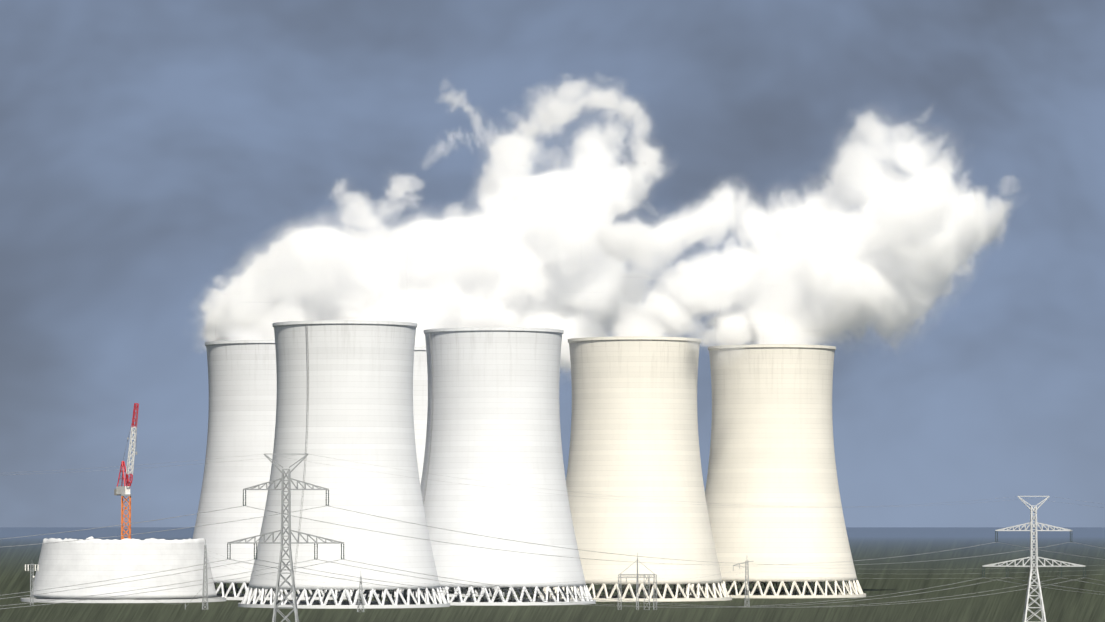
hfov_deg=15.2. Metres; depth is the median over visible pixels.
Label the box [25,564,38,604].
utility pole
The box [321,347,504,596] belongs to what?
cooling tower
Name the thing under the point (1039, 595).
pylon
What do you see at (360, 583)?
switchyard mast
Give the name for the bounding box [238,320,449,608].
cooling tower
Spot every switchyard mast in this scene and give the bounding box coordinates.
[152,539,207,609]
[357,576,363,611]
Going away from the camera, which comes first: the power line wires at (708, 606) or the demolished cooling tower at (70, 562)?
the power line wires at (708, 606)
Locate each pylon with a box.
[227,454,343,621]
[982,496,1085,621]
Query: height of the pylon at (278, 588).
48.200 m
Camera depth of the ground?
2169.67 m
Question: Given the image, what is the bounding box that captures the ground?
[0,527,1104,621]
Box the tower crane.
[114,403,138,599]
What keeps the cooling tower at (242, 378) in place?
on the ground
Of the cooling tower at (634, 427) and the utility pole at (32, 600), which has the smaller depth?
the utility pole at (32, 600)
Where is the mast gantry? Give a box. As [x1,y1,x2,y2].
[618,553,656,609]
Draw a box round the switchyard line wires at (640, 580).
[205,549,1101,594]
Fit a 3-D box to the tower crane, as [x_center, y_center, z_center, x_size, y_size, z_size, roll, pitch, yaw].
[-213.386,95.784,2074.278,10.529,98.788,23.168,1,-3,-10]
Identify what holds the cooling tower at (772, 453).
on the ground
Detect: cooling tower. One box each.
[21,536,225,602]
[192,340,364,599]
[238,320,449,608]
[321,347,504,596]
[393,327,595,605]
[538,336,731,601]
[679,344,865,597]
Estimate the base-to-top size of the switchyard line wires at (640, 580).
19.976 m
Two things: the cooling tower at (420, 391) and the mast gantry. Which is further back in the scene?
the cooling tower at (420, 391)
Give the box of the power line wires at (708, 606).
[0,454,1104,608]
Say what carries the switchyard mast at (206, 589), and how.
on the ground
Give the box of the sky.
[0,0,1104,526]
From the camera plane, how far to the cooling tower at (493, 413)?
1978.45 m

